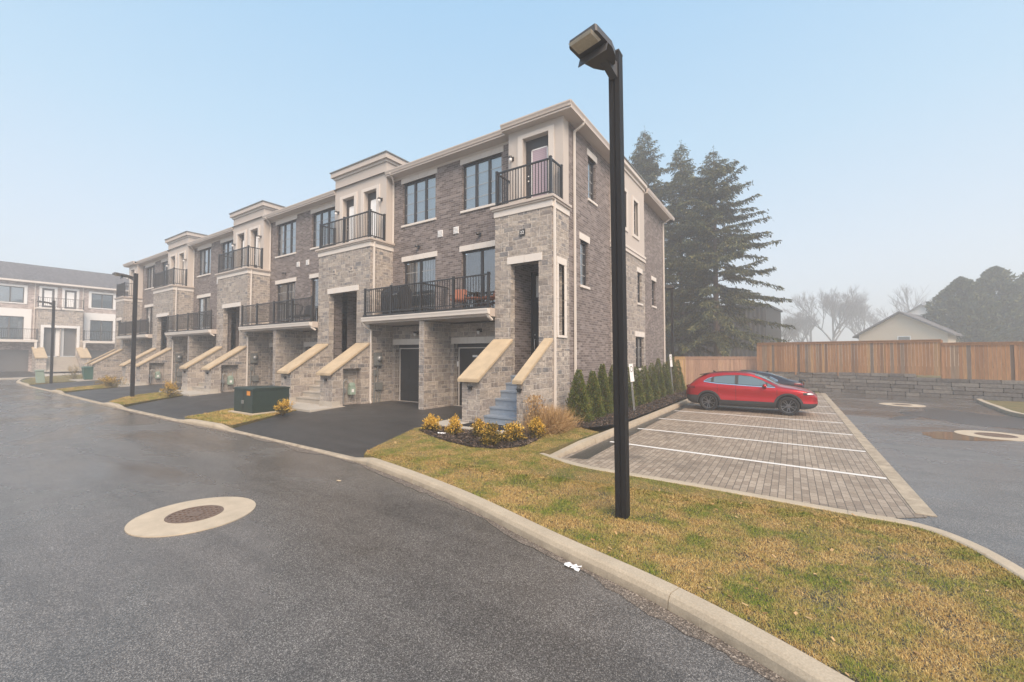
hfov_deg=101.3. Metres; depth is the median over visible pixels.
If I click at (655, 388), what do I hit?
arborvitae
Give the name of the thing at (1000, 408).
kerb
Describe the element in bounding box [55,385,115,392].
lawn
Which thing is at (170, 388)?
shrub
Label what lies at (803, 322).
bare tree
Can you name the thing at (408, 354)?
garage door
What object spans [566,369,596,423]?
arborvitae
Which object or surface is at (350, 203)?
balcony door
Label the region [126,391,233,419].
driveway
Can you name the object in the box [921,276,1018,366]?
cedar tree
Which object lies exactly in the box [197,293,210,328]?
patio door
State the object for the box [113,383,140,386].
landing slab
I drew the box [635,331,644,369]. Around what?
window
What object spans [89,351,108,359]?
garage door
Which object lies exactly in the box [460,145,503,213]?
window
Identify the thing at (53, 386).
driveway
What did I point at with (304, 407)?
landing slab
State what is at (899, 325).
house
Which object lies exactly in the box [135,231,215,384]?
townhouse
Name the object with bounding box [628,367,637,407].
arborvitae
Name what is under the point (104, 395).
driveway
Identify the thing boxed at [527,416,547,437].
shrub
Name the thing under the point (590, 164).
window
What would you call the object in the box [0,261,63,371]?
townhouse
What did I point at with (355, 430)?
driveway
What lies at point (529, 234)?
townhouse
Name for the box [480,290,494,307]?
patio chair
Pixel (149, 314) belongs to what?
patio door
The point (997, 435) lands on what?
catch basin
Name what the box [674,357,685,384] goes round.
gate panel
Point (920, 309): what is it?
house
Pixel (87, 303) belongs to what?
townhouse
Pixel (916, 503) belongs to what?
flush kerb
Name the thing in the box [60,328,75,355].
front door
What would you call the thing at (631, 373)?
parking sign
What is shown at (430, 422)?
shrub
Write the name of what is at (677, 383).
arborvitae
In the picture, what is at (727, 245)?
spruce tree
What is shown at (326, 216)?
window
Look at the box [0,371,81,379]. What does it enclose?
pavement
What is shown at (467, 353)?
garage door
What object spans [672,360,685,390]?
arborvitae
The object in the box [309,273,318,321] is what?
patio door
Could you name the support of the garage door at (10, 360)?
in the townhouse at (25, 328)
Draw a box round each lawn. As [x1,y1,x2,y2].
[21,375,82,384]
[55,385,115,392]
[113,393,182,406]
[185,410,295,427]
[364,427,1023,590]
[985,400,1023,412]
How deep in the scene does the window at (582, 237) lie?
15.04 m
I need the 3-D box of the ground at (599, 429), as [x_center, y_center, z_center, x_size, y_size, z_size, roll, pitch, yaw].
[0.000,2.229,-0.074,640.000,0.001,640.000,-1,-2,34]
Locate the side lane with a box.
[822,391,1023,593]
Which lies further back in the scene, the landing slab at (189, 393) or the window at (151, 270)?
the window at (151, 270)
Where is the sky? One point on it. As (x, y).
(881, 142)
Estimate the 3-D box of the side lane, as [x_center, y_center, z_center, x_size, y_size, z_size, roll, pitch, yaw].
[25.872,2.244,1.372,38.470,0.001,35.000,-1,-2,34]
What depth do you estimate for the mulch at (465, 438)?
9.99 m
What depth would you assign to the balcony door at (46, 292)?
44.22 m
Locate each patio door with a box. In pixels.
[0,316,23,338]
[90,320,112,340]
[144,304,152,333]
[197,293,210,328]
[275,277,295,322]
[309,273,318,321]
[401,251,436,311]
[459,240,494,307]
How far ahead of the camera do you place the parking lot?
9.00 m
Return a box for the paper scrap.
[563,562,581,571]
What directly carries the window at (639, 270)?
in the townhouse at (529, 234)
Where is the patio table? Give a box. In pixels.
[466,297,479,306]
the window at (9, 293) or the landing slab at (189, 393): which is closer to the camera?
the landing slab at (189, 393)
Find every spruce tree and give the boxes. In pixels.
[628,126,702,356]
[653,140,740,356]
[664,145,795,358]
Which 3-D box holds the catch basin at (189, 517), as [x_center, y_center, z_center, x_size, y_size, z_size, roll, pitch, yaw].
[-4.361,2.405,5.778,1.430,0.062,1.430,0,-2,2]
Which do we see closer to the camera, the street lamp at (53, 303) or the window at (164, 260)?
the street lamp at (53, 303)
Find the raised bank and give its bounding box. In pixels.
[668,366,1020,379]
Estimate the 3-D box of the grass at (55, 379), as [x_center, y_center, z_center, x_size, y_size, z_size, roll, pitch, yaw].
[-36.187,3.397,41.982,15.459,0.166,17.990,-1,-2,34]
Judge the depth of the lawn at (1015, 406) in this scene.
17.83 m
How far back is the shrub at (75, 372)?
34.40 m
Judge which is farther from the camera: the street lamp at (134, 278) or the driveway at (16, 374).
the driveway at (16, 374)
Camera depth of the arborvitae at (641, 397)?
16.61 m
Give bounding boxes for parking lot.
[560,393,925,517]
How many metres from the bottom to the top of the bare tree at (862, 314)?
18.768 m
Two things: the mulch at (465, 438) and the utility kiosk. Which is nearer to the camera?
the mulch at (465, 438)
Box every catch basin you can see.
[124,497,255,537]
[879,403,925,406]
[954,430,1023,440]
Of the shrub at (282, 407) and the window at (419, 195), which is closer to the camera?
the shrub at (282, 407)
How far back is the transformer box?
14.77 m
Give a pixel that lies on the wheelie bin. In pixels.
(87, 372)
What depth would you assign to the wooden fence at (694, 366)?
29.24 m
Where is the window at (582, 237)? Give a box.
[579,232,589,289]
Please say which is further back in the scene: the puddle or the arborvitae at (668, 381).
the arborvitae at (668, 381)
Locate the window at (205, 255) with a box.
[197,243,211,277]
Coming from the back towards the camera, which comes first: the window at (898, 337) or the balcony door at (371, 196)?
the window at (898, 337)
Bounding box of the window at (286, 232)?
[275,215,296,258]
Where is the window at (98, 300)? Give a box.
[88,291,115,309]
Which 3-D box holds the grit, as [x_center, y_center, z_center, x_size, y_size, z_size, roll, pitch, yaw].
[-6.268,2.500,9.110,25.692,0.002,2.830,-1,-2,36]
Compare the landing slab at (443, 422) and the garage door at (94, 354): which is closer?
the landing slab at (443, 422)
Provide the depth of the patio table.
15.01 m
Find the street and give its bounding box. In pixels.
[0,379,1023,681]
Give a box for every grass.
[28,374,82,383]
[58,384,117,390]
[510,402,586,436]
[523,395,545,428]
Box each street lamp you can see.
[37,300,55,383]
[112,272,137,396]
[569,23,629,520]
[665,285,673,375]
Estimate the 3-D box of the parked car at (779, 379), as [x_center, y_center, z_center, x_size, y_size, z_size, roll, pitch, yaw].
[11.300,2.150,20.464,4.936,1.455,2.170,-1,-2,34]
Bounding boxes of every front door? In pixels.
[43,328,59,355]
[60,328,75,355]
[531,272,538,354]
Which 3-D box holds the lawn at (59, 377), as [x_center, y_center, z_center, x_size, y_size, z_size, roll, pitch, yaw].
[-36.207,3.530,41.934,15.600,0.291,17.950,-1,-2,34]
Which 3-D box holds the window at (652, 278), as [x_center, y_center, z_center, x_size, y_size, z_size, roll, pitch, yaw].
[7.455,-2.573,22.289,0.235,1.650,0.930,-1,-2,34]
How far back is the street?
4.10 m
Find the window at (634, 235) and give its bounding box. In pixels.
[632,195,639,240]
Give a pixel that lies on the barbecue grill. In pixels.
(385, 302)
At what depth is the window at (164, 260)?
33.62 m
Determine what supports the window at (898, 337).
in the house at (899, 325)
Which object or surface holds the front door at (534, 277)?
in the townhouse at (529, 234)
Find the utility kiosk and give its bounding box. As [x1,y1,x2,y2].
[34,370,44,382]
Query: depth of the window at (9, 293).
42.33 m
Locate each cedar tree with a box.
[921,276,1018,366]
[948,265,1023,366]
[998,272,1023,351]
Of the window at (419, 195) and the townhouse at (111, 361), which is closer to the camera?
the window at (419, 195)
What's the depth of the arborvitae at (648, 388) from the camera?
17.50 m
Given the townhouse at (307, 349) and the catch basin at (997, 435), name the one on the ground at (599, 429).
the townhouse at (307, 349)
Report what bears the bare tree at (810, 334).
on the ground at (599, 429)
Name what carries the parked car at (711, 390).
on the parking lot
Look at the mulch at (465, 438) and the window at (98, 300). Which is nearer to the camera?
the mulch at (465, 438)
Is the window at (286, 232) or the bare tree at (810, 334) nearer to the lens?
the window at (286, 232)
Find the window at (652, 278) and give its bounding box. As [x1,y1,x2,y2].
[651,276,656,308]
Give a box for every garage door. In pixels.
[0,350,28,371]
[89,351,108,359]
[397,345,418,401]
[456,343,489,405]
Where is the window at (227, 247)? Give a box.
[220,236,232,270]
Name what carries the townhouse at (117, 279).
on the pavement
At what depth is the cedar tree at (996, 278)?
53.79 m
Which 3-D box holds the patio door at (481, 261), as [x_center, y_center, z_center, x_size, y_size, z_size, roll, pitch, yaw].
[-1.106,-2.356,15.894,2.031,2.670,0.372,-1,-2,34]
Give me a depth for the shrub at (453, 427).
10.72 m
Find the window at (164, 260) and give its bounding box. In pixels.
[161,258,167,281]
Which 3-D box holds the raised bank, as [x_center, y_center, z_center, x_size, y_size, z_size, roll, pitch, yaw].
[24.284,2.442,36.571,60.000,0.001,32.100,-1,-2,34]
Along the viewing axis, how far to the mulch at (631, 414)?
15.39 m
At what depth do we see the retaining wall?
22.63 m
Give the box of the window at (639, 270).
[637,267,642,305]
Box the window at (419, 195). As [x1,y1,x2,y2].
[401,168,436,227]
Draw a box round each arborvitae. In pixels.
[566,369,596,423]
[585,370,607,418]
[594,363,613,413]
[606,365,613,407]
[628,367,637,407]
[628,367,646,404]
[639,365,654,402]
[645,363,661,399]
[652,358,667,396]
[659,362,673,394]
[666,355,683,392]
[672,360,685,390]
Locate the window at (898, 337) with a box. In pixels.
[897,336,910,345]
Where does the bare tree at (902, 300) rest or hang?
on the ground at (599, 429)
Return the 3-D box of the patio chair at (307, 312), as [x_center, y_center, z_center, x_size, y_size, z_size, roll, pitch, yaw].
[-10.353,-1.339,21.034,0.560,0.980,0.695,-1,-2,16]
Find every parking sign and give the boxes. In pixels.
[629,364,634,410]
[669,354,673,393]
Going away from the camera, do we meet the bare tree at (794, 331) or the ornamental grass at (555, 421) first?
the ornamental grass at (555, 421)
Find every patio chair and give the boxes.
[296,305,313,320]
[449,289,466,308]
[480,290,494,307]
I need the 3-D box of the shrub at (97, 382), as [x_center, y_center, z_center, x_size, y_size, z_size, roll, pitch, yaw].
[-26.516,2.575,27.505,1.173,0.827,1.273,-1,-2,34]
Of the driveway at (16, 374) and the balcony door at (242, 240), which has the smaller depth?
the balcony door at (242, 240)
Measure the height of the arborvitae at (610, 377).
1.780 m
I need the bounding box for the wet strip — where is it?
[567,402,693,458]
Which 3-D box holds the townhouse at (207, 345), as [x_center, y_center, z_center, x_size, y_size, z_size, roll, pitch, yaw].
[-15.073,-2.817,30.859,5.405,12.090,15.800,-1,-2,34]
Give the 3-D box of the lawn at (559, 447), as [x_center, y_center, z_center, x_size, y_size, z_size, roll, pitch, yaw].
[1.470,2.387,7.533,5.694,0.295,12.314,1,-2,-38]
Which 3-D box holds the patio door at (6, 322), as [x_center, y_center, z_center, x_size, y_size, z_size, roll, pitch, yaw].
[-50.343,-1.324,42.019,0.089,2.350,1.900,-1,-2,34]
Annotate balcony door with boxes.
[42,288,54,307]
[65,290,76,308]
[241,235,243,267]
[254,230,257,267]
[346,199,353,241]
[368,191,375,237]
[526,135,547,198]
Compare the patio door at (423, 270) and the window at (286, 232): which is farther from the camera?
the window at (286, 232)
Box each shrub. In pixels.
[64,364,81,378]
[93,376,128,386]
[96,374,119,385]
[158,379,182,396]
[273,398,295,415]
[420,413,442,431]
[444,413,462,434]
[469,416,486,436]
[479,420,505,444]
[502,420,527,442]
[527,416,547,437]
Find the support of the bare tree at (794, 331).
on the ground at (599, 429)
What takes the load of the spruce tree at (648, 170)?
on the raised bank
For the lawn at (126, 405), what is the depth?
19.02 m
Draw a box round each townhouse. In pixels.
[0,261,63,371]
[50,267,123,371]
[85,257,281,379]
[110,274,128,296]
[119,235,316,382]
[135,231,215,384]
[179,207,408,390]
[200,200,303,392]
[270,162,466,402]
[309,150,448,408]
[418,99,674,427]
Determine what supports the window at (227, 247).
in the townhouse at (207, 345)
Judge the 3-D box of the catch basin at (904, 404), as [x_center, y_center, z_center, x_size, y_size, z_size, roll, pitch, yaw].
[17.189,2.830,18.515,1.520,0.062,1.520,0,-2,-1]
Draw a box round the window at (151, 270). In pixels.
[144,262,154,289]
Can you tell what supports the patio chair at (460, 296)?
on the townhouse at (529, 234)
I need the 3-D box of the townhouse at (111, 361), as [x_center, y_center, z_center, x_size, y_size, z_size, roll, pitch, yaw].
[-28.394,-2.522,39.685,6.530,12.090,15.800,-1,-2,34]
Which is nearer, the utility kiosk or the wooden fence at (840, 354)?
the wooden fence at (840, 354)
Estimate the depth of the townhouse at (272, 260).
23.54 m
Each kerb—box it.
[16,377,1023,681]
[550,399,690,457]
[821,393,936,516]
[976,399,1023,417]
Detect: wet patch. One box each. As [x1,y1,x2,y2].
[889,415,918,419]
[900,408,1023,428]
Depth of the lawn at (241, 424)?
13.34 m
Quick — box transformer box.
[229,385,292,415]
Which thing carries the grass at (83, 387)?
on the lawn at (94, 388)
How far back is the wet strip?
10.53 m
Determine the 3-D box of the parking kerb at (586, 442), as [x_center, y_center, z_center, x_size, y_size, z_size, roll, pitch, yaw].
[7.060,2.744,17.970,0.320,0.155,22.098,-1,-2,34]
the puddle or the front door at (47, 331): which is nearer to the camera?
the puddle
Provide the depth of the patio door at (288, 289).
23.64 m
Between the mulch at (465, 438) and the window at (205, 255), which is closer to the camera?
the mulch at (465, 438)
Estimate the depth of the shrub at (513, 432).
9.84 m
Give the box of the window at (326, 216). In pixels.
[310,202,334,249]
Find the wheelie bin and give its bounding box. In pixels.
[80,366,93,379]
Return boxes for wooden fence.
[683,357,756,384]
[757,339,1023,380]
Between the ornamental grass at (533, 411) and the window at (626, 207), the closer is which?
the ornamental grass at (533, 411)
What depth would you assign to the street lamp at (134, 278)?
20.66 m
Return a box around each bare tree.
[781,286,870,340]
[781,305,818,353]
[781,311,819,341]
[781,321,801,345]
[836,295,881,339]
[873,284,937,318]
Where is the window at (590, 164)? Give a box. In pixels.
[587,148,597,206]
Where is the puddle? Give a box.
[921,431,1009,440]
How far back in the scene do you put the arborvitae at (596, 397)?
13.28 m
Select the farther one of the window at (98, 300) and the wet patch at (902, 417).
the window at (98, 300)
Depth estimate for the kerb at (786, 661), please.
4.25 m
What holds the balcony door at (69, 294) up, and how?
in the townhouse at (87, 303)
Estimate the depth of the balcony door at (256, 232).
24.91 m
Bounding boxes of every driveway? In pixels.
[0,371,34,377]
[29,379,121,389]
[65,383,181,402]
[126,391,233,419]
[233,401,461,456]
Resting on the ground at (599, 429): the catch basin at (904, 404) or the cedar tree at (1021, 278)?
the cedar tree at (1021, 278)
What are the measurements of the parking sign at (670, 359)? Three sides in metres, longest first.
2.220 x 0.300 x 0.064 m
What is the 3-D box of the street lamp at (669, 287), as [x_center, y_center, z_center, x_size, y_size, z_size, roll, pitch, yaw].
[9.530,-0.221,25.166,0.470,6.320,0.907,-1,-2,34]
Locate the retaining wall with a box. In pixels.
[740,370,1023,401]
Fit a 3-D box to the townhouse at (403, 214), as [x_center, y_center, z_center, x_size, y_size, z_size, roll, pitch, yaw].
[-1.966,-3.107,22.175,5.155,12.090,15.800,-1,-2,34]
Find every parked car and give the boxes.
[686,370,817,415]
[744,370,805,387]
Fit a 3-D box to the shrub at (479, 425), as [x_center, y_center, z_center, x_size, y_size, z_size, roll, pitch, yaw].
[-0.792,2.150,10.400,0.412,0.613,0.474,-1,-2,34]
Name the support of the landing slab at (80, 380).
on the street
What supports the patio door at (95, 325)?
in the townhouse at (87, 303)
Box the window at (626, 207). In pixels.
[625,188,627,232]
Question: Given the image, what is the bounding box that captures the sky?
[0,0,1023,358]
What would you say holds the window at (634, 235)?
in the townhouse at (529, 234)
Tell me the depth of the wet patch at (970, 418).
14.53 m
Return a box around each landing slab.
[70,379,91,380]
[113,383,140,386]
[159,390,215,395]
[289,402,344,411]
[437,419,528,433]
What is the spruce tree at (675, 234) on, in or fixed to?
on the raised bank
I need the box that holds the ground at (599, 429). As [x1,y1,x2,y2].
[581,359,1022,432]
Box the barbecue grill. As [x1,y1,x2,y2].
[380,286,411,313]
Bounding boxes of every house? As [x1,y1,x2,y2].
[852,311,963,365]
[906,304,952,320]
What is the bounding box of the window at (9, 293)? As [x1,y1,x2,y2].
[0,283,27,303]
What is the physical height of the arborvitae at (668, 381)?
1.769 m
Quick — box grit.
[115,408,788,681]
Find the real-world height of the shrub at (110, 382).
0.872 m
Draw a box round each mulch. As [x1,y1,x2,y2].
[420,426,537,448]
[574,388,686,426]
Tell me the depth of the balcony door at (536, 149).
14.27 m
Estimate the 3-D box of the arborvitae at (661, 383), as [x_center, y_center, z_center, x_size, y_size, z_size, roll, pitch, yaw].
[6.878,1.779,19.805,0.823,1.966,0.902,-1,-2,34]

